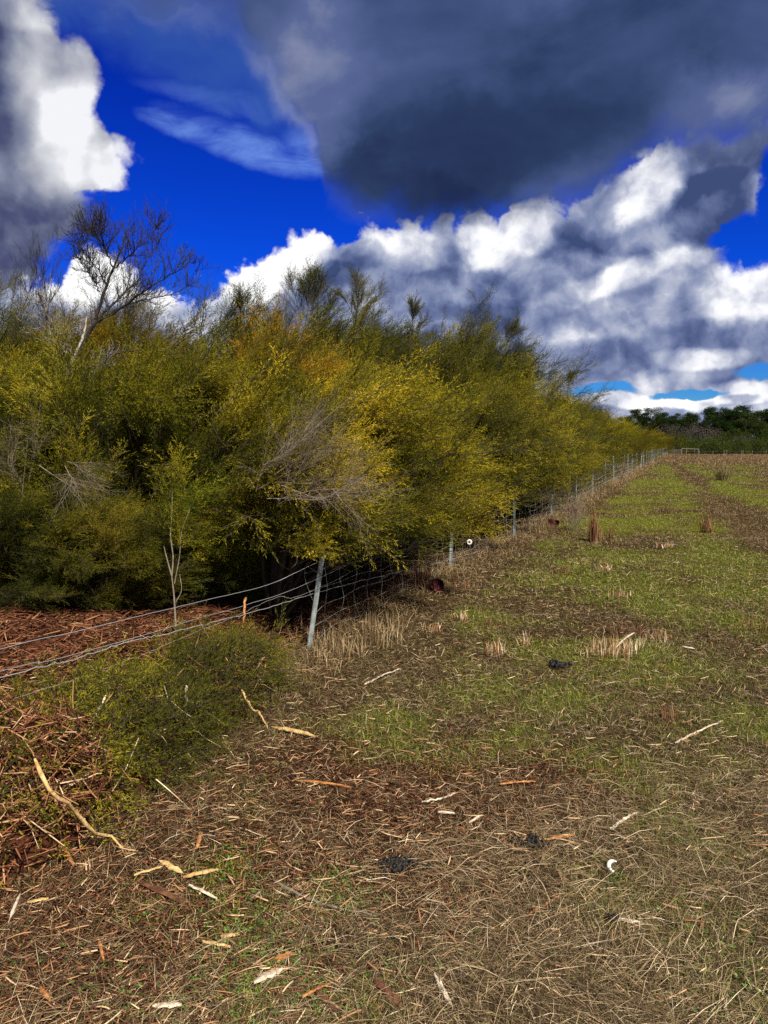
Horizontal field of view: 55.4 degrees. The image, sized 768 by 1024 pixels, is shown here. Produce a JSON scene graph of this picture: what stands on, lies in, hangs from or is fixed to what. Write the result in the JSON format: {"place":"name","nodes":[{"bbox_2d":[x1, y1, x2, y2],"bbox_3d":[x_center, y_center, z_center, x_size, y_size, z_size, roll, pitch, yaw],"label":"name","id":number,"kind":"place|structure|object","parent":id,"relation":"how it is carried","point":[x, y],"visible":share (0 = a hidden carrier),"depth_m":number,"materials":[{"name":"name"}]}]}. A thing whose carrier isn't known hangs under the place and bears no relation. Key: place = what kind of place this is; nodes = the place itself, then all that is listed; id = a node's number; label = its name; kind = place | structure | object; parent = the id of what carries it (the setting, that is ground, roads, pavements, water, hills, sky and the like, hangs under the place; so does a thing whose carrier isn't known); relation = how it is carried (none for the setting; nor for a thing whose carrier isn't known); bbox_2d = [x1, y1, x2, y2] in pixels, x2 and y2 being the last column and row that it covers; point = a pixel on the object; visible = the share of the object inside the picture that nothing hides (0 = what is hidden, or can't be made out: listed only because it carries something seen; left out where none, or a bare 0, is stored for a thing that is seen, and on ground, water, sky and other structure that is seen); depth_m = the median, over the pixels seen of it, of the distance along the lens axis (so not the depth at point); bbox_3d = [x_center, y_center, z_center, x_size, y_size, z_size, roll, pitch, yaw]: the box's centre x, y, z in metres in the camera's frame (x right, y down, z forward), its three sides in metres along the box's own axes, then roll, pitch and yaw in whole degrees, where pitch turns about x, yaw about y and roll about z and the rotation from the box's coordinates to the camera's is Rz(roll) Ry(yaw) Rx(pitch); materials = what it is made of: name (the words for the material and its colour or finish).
{"place":"outdoors","nodes":[
{"label":"outdoors","id":0,"kind":"place"},
{"bbox_2d":[0,453,767,1023],"bbox_3d":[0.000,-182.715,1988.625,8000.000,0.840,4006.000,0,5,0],"label":"ground","id":1,"kind":"structure","parent":0,"point":[544,503],"depth_m":4.17,"materials":[{"name":"soil"}]},
{"bbox_2d":[0,265,63,395],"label":"tall tea tree bush","id":2,"kind":"object","parent":1,"relation":"on","point":[11,304],"visible":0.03,"depth_m":12.59,"materials":[{"name":"green plant"}]},
{"bbox_2d":[0,271,88,388],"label":"tall tea tree bush","id":3,"kind":"object","parent":1,"relation":"on","point":[13,339],"visible":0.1,"depth_m":9.67,"materials":[{"name":"green plant"}]},
{"bbox_2d":[0,239,60,330],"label":"bare treetop","id":4,"kind":"object","parent":3,"relation":"on","point":[30,286],"visible":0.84,"depth_m":10.91,"materials":[{"name":"brown plant"}]},
{"bbox_2d":[0,316,98,557],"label":"tea tree bush","id":5,"kind":"object","parent":1,"relation":"on","point":[13,354],"visible":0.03,"depth_m":8.82,"materials":[{"name":"green plant"}]},
{"bbox_2d":[0,673,150,887],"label":"bark heap","id":6,"kind":"object","parent":1,"relation":"on","point":[37,822],"visible":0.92,"depth_m":2.93,"materials":[{"name":"brown plant"}]},
{"bbox_2d":[33,758,130,857],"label":"fallen branch","id":7,"kind":"object","parent":6,"relation":"on","point":[83,821],"visible":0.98,"depth_m":2.70,"materials":[{"name":"yellow wood"}]},
{"bbox_2d":[0,448,164,619],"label":"tea tree bush","id":8,"kind":"object","parent":1,"relation":"on","point":[23,509],"visible":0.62,"depth_m":6.03,"materials":[{"name":"green plant"}]},
{"bbox_2d":[39,456,127,520],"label":"dead bush","id":9,"kind":"object","parent":8,"relation":"on","point":[74,480],"visible":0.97,"depth_m":5.99,"materials":[{"name":"grey plant"}]},
{"bbox_2d":[0,285,170,599],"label":"tea tree bush","id":10,"kind":"object","parent":1,"relation":"on","point":[26,422],"visible":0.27,"depth_m":7.10,"materials":[{"name":"green plant"}]},
{"bbox_2d":[0,400,66,499],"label":"dead bush","id":11,"kind":"object","parent":10,"relation":"attached to","point":[25,460],"visible":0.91,"depth_m":6.26,"materials":[{"name":"grey plant"}]},
{"bbox_2d":[2,240,193,495],"bbox_3d":[-4.136,-1.518,10.775,3.692,4.459,4.203,-1,5,-11],"label":"tall tea tree bush","id":12,"kind":"object","parent":1,"relation":"on","point":[105,328],"visible":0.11,"depth_m":10.19,"materials":[{"name":"green plant"}]},
{"bbox_2d":[20,226,73,316],"bbox_3d":[-5.186,-3.723,11.179,0.906,1.472,0.768,4,6,34],"label":"bare treetop","id":13,"kind":"object","parent":12,"relation":"on","point":[45,284],"visible":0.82,"depth_m":11.24,"materials":[{"name":"brown plant"}]},
{"bbox_2d":[15,194,223,571],"bbox_3d":[-2.860,-1.199,8.188,2.096,4.557,1.528,0,5,0],"label":"bare tree","id":14,"kind":"object","parent":1,"relation":"on","point":[86,228],"visible":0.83,"depth_m":7.96,"materials":[{"name":"brown plant"}]},
{"bbox_2d":[0,627,243,837],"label":"shrub","id":15,"kind":"object","parent":1,"relation":"on","point":[159,747],"visible":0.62,"depth_m":3.54,"materials":[{"name":"green plant"}]},
{"bbox_2d":[64,283,189,367],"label":"tall tea tree bush","id":16,"kind":"object","parent":1,"relation":"on","point":[134,317],"visible":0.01,"depth_m":12.98,"materials":[{"name":"green plant"}]},
{"bbox_2d":[0,472,257,615],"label":"tea tree bush","id":17,"kind":"object","parent":1,"relation":"on","point":[142,559],"visible":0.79,"depth_m":5.96,"materials":[{"name":"green plant"}]},
{"bbox_2d":[29,307,258,570],"bbox_3d":[-2.669,-0.746,8.729,2.776,3.286,3.099,5,7,42],"label":"tea tree bush","id":18,"kind":"object","parent":1,"relation":"on","point":[142,372],"visible":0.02,"depth_m":8.21,"materials":[{"name":"green plant"}]},
{"bbox_2d":[0,288,290,595],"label":"tea tree bush","id":19,"kind":"object","parent":1,"relation":"on","point":[141,419],"visible":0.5,"depth_m":6.80,"materials":[{"name":"green plant"}]},
{"bbox_2d":[137,881,186,904],"bbox_3d":[-0.800,1.366,2.630,0.238,0.021,0.034,2,6,24],"label":"wood splinter","id":20,"kind":"object","parent":1,"relation":"on","point":[162,891],"visible":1,"depth_m":2.62,"materials":[{"name":"brown wood"}]},
{"bbox_2d":[152,1001,181,1008],"bbox_3d":[-0.624,1.420,2.103,0.081,0.017,0.025,-1,5,-15],"label":"wood splinter","id":21,"kind":"object","parent":1,"relation":"on","point":[165,1004],"visible":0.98,"depth_m":2.10,"materials":[{"name":"wood"}]},
{"bbox_2d":[159,860,182,873],"bbox_3d":[-0.811,1.350,2.785,0.130,0.023,0.021,3,6,32],"label":"wood splinter","id":22,"kind":"object","parent":1,"relation":"on","point":[177,869],"visible":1,"depth_m":2.78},
{"bbox_2d":[142,436,220,634],"bbox_3d":[-1.526,0.228,5.507,0.602,1.614,0.521,0,5,0],"label":"forked sapling","id":23,"kind":"object","parent":1,"relation":"on","point":[181,527],"visible":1,"depth_m":5.47,"materials":[{"name":"green plant"}]},
{"bbox_2d":[77,598,321,763],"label":"shrub","id":24,"kind":"object","parent":1,"relation":"on","point":[247,664],"visible":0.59,"depth_m":4.43,"materials":[{"name":"green plant"}]},
{"bbox_2d":[122,450,290,612],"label":"tea tree bush","id":25,"kind":"object","parent":1,"relation":"on","point":[239,554],"visible":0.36,"depth_m":6.44,"materials":[{"name":"green plant"}]},
{"bbox_2d":[111,273,330,387],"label":"tall tea tree bush","id":26,"kind":"object","parent":1,"relation":"on","point":[233,309],"visible":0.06,"depth_m":10.57,"materials":[{"name":"green plant"}]},
{"bbox_2d":[179,257,244,336],"bbox_3d":[-2.590,-3.396,11.372,1.155,1.344,1.093,0,5,0],"label":"bare treetop","id":27,"kind":"object","parent":26,"relation":"on","point":[205,292],"visible":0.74,"depth_m":11.55,"materials":[{"name":"brown plant"}]},
{"bbox_2d":[226,279,255,352],"bbox_3d":[-2.008,-1.317,10.759,0.470,4.143,0.376,-3,6,-31],"label":"tea tree sapling","id":28,"kind":"object","parent":1,"relation":"on","point":[245,298],"visible":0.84,"depth_m":10.54,"materials":[{"name":"green plant"}]},
{"bbox_2d":[136,286,356,577],"bbox_3d":[-1.557,-0.854,8.950,3.483,3.479,2.803,2,6,17],"label":"tea tree bush","id":29,"kind":"object","parent":1,"relation":"on","point":[324,363],"visible":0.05,"depth_m":8.47,"materials":[{"name":"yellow plant"}]},
{"bbox_2d":[253,967,281,983],"bbox_3d":[-0.352,1.408,2.222,0.102,0.019,0.033,-5,7,-45],"label":"wood splinter","id":30,"kind":"object","parent":1,"relation":"on","point":[264,976],"visible":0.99,"depth_m":2.21,"materials":[{"name":"wood"}]},
{"bbox_2d":[214,274,353,355],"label":"tall tea tree bush","id":31,"kind":"object","parent":1,"relation":"on","point":[308,322],"visible":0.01,"depth_m":13.32,"materials":[{"name":"green plant"}]},
{"bbox_2d":[272,726,315,736],"bbox_3d":[-0.508,1.229,4.108,0.296,0.018,0.037,3,6,27],"label":"wood splinter","id":32,"kind":"object","parent":1,"relation":"on","point":[294,730],"visible":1,"depth_m":4.10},
{"bbox_2d":[280,254,344,354],"bbox_3d":[-1.140,-1.597,11.144,1.130,4.593,0.630,0,5,0],"label":"tea tree sapling","id":33,"kind":"object","parent":1,"relation":"on","point":[311,273],"visible":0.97,"depth_m":10.94,"materials":[{"name":"green plant"}]},
{"bbox_2d":[235,307,404,559],"bbox_3d":[-1.173,-1.078,10.476,3.554,3.641,3.497,-2,6,-19],"label":"tea tree bush","id":34,"kind":"object","parent":1,"relation":"on","point":[369,367],"visible":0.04,"depth_m":9.96,"materials":[{"name":"green plant"}]},
{"bbox_2d":[272,878,371,914],"bbox_3d":[-0.237,1.378,2.602,0.424,0.017,0.042,3,6,29],"label":"stick","id":35,"kind":"object","parent":1,"relation":"on","point":[300,894],"visible":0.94,"depth_m":2.59,"materials":[{"name":"brown wood"}]},
{"bbox_2d":[314,988,337,1012],"bbox_3d":[-0.168,1.422,2.131,0.104,0.021,0.025,4,7,39],"label":"wood splinter","id":36,"kind":"object","parent":1,"relation":"on","point":[323,996],"visible":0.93,"depth_m":2.13,"materials":[{"name":"brown wood"}]},
{"bbox_2d":[0,449,667,701],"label":"wire fence","id":37,"kind":"object","parent":1,"relation":"on","point":[315,601],"visible":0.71,"depth_m":5.80,"materials":[{"name":"metal"}]},
{"bbox_2d":[305,629,373,662],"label":"stubble tuft","id":38,"kind":"object","parent":1,"relation":"on","point":[348,650],"visible":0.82,"depth_m":5.70,"materials":[{"name":"beige plant"}]},
{"bbox_2d":[217,379,473,624],"bbox_3d":[-0.262,-0.046,6.295,1.886,2.177,2.212,-3,6,-33],"label":"tea tree bush","id":39,"kind":"object","parent":1,"relation":"on","point":[277,568],"visible":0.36,"depth_m":5.87,"materials":[{"name":"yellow plant"}]},
{"bbox_2d":[240,388,372,533],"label":"dead bush","id":40,"kind":"object","parent":39,"relation":"in","point":[287,449],"visible":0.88,"depth_m":5.32,"materials":[{"name":"grey plant"}]},
{"bbox_2d":[253,281,451,408],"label":"tall tea tree bush","id":41,"kind":"object","parent":1,"relation":"on","point":[396,354],"visible":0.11,"depth_m":11.81,"materials":[{"name":"green plant"}]},
{"bbox_2d":[166,297,548,612],"bbox_3d":[-0.269,-0.482,6.521,3.073,3.074,3.104,-2,6,-25],"label":"tea tree bush","id":42,"kind":"object","parent":1,"relation":"on","point":[243,434],"visible":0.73,"depth_m":6.07,"materials":[{"name":"green plant"}]},
{"bbox_2d":[277,444,421,557],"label":"dead bush","id":43,"kind":"object","parent":42,"relation":"attached to","point":[334,493],"visible":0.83,"depth_m":5.25,"materials":[{"name":"grey plant"}]},
{"bbox_2d":[328,266,389,364],"bbox_3d":[-0.407,-1.582,11.535,1.102,4.482,0.521,0,5,0],"label":"tea tree sapling","id":44,"kind":"object","parent":1,"relation":"on","point":[362,291],"visible":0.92,"depth_m":11.34,"materials":[{"name":"green plant"}]},
{"bbox_2d":[337,613,418,649],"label":"stubble tuft","id":45,"kind":"object","parent":1,"relation":"on","point":[387,631],"visible":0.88,"depth_m":6.01,"materials":[{"name":"beige plant"}]},
{"bbox_2d":[0,532,767,1023],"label":"dry straw","id":46,"kind":"object","parent":1,"relation":"on","point":[544,988],"visible":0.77,"depth_m":2.77,"materials":[{"name":"plant"}]},
{"bbox_2d":[510,833,548,852],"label":"animal droppings","id":47,"kind":"object","parent":46,"relation":"on","point":[532,839],"visible":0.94,"depth_m":2.96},
{"bbox_2d":[0,498,767,1023],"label":"bark litter","id":48,"kind":"object","parent":1,"relation":"on","point":[84,618],"visible":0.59,"depth_m":3.04,"materials":[{"name":"wood"}]},
{"bbox_2d":[0,675,767,1023],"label":"clover","id":49,"kind":"object","parent":1,"relation":"on","point":[204,975],"visible":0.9,"depth_m":2.32,"materials":[{"name":"green plant"}]},
{"bbox_2d":[372,975,402,1011],"bbox_3d":[0.011,1.423,2.167,0.033,0.018,0.156,-4,7,-37],"label":"wood splinter","id":50,"kind":"object","parent":1,"relation":"on","point":[380,985],"visible":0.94,"depth_m":2.16,"materials":[{"name":"brown wood"}]},
{"bbox_2d":[323,305,453,392],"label":"tall tea tree bush","id":51,"kind":"object","parent":1,"relation":"on","point":[401,332],"depth_m":15.82,"materials":[{"name":"green plant"}]},
{"bbox_2d":[300,365,490,577],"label":"tea tree bush","id":52,"kind":"object","parent":1,"relation":"on","point":[313,562],"depth_m":8.47,"materials":[{"name":"green plant"}]},
{"bbox_2d":[371,855,429,874],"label":"animal droppings","id":53,"kind":"object","parent":1,"relation":"on","point":[403,865],"visible":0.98,"depth_m":2.78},
{"bbox_2d":[403,288,431,379],"bbox_3d":[0.593,-1.611,12.530,0.576,4.370,0.539,0,5,0],"label":"tea tree sapling","id":54,"kind":"object","parent":1,"relation":"on","point":[414,308],"visible":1,"depth_m":12.34,"materials":[{"name":"green plant"}]},
{"bbox_2d":[314,410,530,599],"bbox_3d":[0.062,-0.038,7.492,2.304,2.081,2.484,-4,7,-37],"label":"tea tree bush","id":55,"kind":"object","parent":1,"relation":"on","point":[332,577],"visible":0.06,"depth_m":7.29,"materials":[{"name":"green plant"}]},
{"bbox_2d":[410,550,435,592],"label":"stubble tuft","id":56,"kind":"object","parent":1,"relation":"on","point":[426,572],"visible":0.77,"depth_m":7.87,"materials":[{"name":"plant"}]},
{"bbox_2d":[430,578,443,592],"bbox_3d":[0.569,0.785,7.810,0.154,0.161,0.071,-1,5,-10],"label":"dark red scrap","id":57,"kind":"object","parent":1,"relation":"on","point":[436,583],"visible":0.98,"depth_m":7.80,"materials":[{"name":"red"}]},
{"bbox_2d":[344,278,532,414],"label":"tall tea tree bush","id":58,"kind":"object","parent":1,"relation":"on","point":[445,357],"visible":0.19,"depth_m":12.80,"materials":[{"name":"green plant"}]},
{"bbox_2d":[390,299,539,520],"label":"tall tea tree bush","id":59,"kind":"object","parent":1,"relation":"on","point":[488,341],"visible":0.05,"depth_m":13.36,"materials":[{"name":"green plant"}]},
{"bbox_2d":[387,335,588,557],"bbox_3d":[1.101,-0.902,10.248,3.073,3.335,3.104,-2,6,-25],"label":"tea tree bush","id":60,"kind":"object","parent":1,"relation":"on","point":[501,424],"visible":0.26,"depth_m":9.89,"materials":[{"name":"green plant"}]},
{"bbox_2d":[484,637,509,656],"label":"stubble tuft","id":61,"kind":"object","parent":1,"relation":"on","point":[493,651],"visible":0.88,"depth_m":5.78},
{"bbox_2d":[487,317,533,521],"bbox_3d":[2.550,-1.923,15.430,1.272,4.465,0.576,-1,5,-12],"label":"tea tree sapling","id":62,"kind":"object","parent":1,"relation":"on","point":[515,331],"visible":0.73,"depth_m":15.21,"materials":[{"name":"green plant"}]},
{"bbox_2d":[443,340,596,538],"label":"tea tree bush","id":63,"kind":"object","parent":1,"relation":"on","point":[553,424],"visible":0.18,"depth_m":11.89,"materials":[{"name":"green plant"}]},
{"bbox_2d":[451,324,600,515],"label":"tall tea tree bush","id":64,"kind":"object","parent":1,"relation":"on","point":[537,371],"visible":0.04,"depth_m":15.56,"materials":[{"name":"green plant"}]},
{"bbox_2d":[479,361,600,525],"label":"tea tree bush","id":65,"kind":"object","parent":1,"relation":"on","point":[580,429],"visible":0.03,"depth_m":14.64,"materials":[{"name":"green plant"}]},
{"bbox_2d":[502,374,614,516],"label":"tea tree bush","id":66,"kind":"object","parent":1,"relation":"on","point":[590,426],"visible":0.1,"depth_m":15.92,"materials":[{"name":"green plant"}]},
{"bbox_2d":[549,658,571,668],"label":"animal droppings","id":67,"kind":"object","parent":1,"relation":"on","point":[554,662],"visible":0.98,"depth_m":5.34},
{"bbox_2d":[537,475,601,500],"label":"tea tree bush","id":68,"kind":"object","parent":1,"relation":"on","point":[578,485],"visible":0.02,"depth_m":20.24,"materials":[{"name":"green plant"}]},
{"bbox_2d":[554,490,595,532],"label":"dead bush","id":69,"kind":"object","parent":1,"relation":"on","point":[576,520],"visible":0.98,"depth_m":13.99,"materials":[{"name":"beige plant"}]},
{"bbox_2d":[522,371,634,508],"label":"tea tree bush","id":70,"kind":"object","parent":1,"relation":"on","point":[603,441],"visible":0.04,"depth_m":18.10,"materials":[{"name":"green plant"}]},
{"bbox_2d":[544,394,619,491],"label":"tea tree bush","id":71,"kind":"object","parent":1,"relation":"on","point":[597,476],"visible":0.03,"depth_m":24.57,"materials":[{"name":"green plant"}]},
{"bbox_2d":[588,508,600,542],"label":"dead stalks","id":72,"kind":"object","parent":1,"relation":"on","point":[593,532],"visible":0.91,"depth_m":12.44,"materials":[{"name":"plant"}]},
{"bbox_2d":[569,407,628,482],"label":"tea tree bush","id":73,"kind":"object","parent":1,"relation":"on","point":[612,462],"visible":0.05,"depth_m":29.37,"materials":[{"name":"green plant"}]},
{"bbox_2d":[580,395,630,477],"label":"tea tree bush","id":74,"kind":"object","parent":1,"relation":"on","point":[613,438],"visible":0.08,"depth_m":32.14,"materials":[{"name":"green plant"}]},
{"bbox_2d":[587,632,636,658],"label":"stubble tuft","id":75,"kind":"object","parent":1,"relation":"on","point":[605,649],"visible":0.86,"depth_m":5.74,"materials":[{"name":"plant"}]},
{"bbox_2d":[591,415,642,475],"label":"tea tree bush","id":76,"kind":"object","parent":1,"relation":"on","point":[633,457],"visible":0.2,"depth_m":37.49,"materials":[{"name":"green plant"}]},
{"bbox_2d":[603,407,644,471],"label":"tea tree bush","id":77,"kind":"object","parent":1,"relation":"on","point":[629,451],"visible":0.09,"depth_m":40.14,"materials":[{"name":"green plant"}]},
{"bbox_2d":[608,620,644,635],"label":"stubble tuft","id":78,"kind":"object","parent":1,"relation":"on","point":[621,629],"visible":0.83,"depth_m":6.31,"materials":[{"name":"plant"}]},
{"bbox_2d":[609,423,644,469],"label":"tea tree bush","id":79,"kind":"object","parent":1,"relation":"on","point":[631,449],"visible":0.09,"depth_m":42.59,"materials":[{"name":"green plant"}]},
{"bbox_2d":[604,414,652,469],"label":"tea tree bush","id":80,"kind":"object","parent":1,"relation":"on","point":[635,442],"visible":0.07,"depth_m":46.14,"materials":[{"name":"green plant"}]},
{"bbox_2d":[624,428,652,465],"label":"tea tree bush","id":81,"kind":"object","parent":1,"relation":"on","point":[644,439],"visible":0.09,"depth_m":49.42,"materials":[{"name":"green plant"}]},
{"bbox_2d":[625,423,661,463],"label":"tea tree bush","id":82,"kind":"object","parent":1,"relation":"on","point":[648,442],"visible":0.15,"depth_m":55.99,"materials":[{"name":"green plant"}]},
{"bbox_2d":[628,407,667,431],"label":"gum tree","id":83,"kind":"object","parent":1,"relation":"on","point":[644,420],"visible":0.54,"depth_m":187.57,"materials":[{"name":"green plant"}]},
{"bbox_2d":[646,698,680,725],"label":"stubble tuft","id":84,"kind":"object","parent":1,"relation":"on","point":[664,717],"visible":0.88,"depth_m":4.28,"materials":[{"name":"plant"}]},
{"bbox_2d":[648,417,695,435],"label":"gum tree","id":85,"kind":"object","parent":1,"relation":"on","point":[672,421],"visible":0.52,"depth_m":177.84,"materials":[{"name":"green plant"}]},
{"bbox_2d":[669,431,691,453],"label":"heath bush","id":86,"kind":"object","parent":1,"relation":"on","point":[681,445],"visible":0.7,"depth_m":122.97,"materials":[{"name":"green plant"}]},
{"bbox_2d":[678,438,717,454],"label":"heath bush","id":87,"kind":"object","parent":1,"relation":"on","point":[708,446],"visible":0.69,"depth_m":126.40,"materials":[{"name":"green plant"}]},
{"bbox_2d":[680,406,725,439],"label":"gum tree","id":88,"kind":"object","parent":1,"relation":"on","point":[695,417],"visible":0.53,"depth_m":186.19,"materials":[{"name":"green plant"}]},
{"bbox_2d":[694,511,719,533],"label":"dead stalks","id":89,"kind":"object","parent":1,"relation":"on","point":[703,528],"visible":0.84,"depth_m":13.55,"materials":[{"name":"plant"}]},
{"bbox_2d":[704,418,735,438],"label":"gum tree","id":90,"kind":"object","parent":1,"relation":"on","point":[726,427],"visible":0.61,"depth_m":176.34,"materials":[{"name":"green plant"}]},
{"bbox_2d":[714,464,732,480],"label":"rush clump","id":91,"kind":"object","parent":1,"relation":"on","point":[722,474],"visible":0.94,"depth_m":32.95,"materials":[{"name":"plant"}]},
{"bbox_2d":[700,406,752,434],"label":"gum tree","id":92,"kind":"object","parent":1,"relation":"on","point":[731,415],"visible":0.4,"depth_m":184.72,"materials":[{"name":"green plant"}]},
{"bbox_2d":[721,437,750,454],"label":"heath bush","id":93,"kind":"object","parent":1,"relation":"on","point":[740,444],"visible":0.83,"depth_m":127.44,"materials":[{"name":"green plant"}]},
{"bbox_2d":[721,428,753,449],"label":"heath bush","id":94,"kind":"object","parent":1,"relation":"on","point":[738,436],"visible":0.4,"depth_m":148.77,"materials":[{"name":"green plant"}]},
{"bbox_2d":[732,413,767,438],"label":"gum tree","id":95,"kind":"object","parent":1,"relation":"on","point":[742,423],"visible":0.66,"depth_m":177.93,"materials":[{"name":"green plant"}]},
{"bbox_2d":[732,405,767,430],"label":"gum tree","id":96,"kind":"object","parent":1,"relation":"on","point":[754,415],"visible":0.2,"depth_m":188.30,"materials":[{"name":"green plant"}]},
{"bbox_2d":[734,617,767,636],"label":"stubble tuft","id":97,"kind":"object","parent":1,"relation":"on","point":[750,627],"visible":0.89,"depth_m":6.39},
{"bbox_2d":[748,437,767,453],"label":"heath bush","id":98,"kind":"object","parent":1,"relation":"on","point":[759,442],"visible":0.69,"depth_m":131.00,"materials":[{"name":"green plant"}]},
{"bbox_2d":[0,0,767,432],"label":"sky","id":99,"kind":"structure","parent":0,"point":[604,163],"materials":[{"name":"blue"}]},
{"bbox_2d":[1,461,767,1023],"bbox_3d":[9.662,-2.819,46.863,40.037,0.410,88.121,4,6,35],"label":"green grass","id":100,"kind":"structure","parent":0,"point":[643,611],"depth_m":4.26,"materials":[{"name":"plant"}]},
{"bbox_2d":[160,453,767,699],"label":"rusty grass","id":101,"kind":"structure","parent":0,"point":[651,463],"depth_m":15.31,"materials":[{"name":"plant"}]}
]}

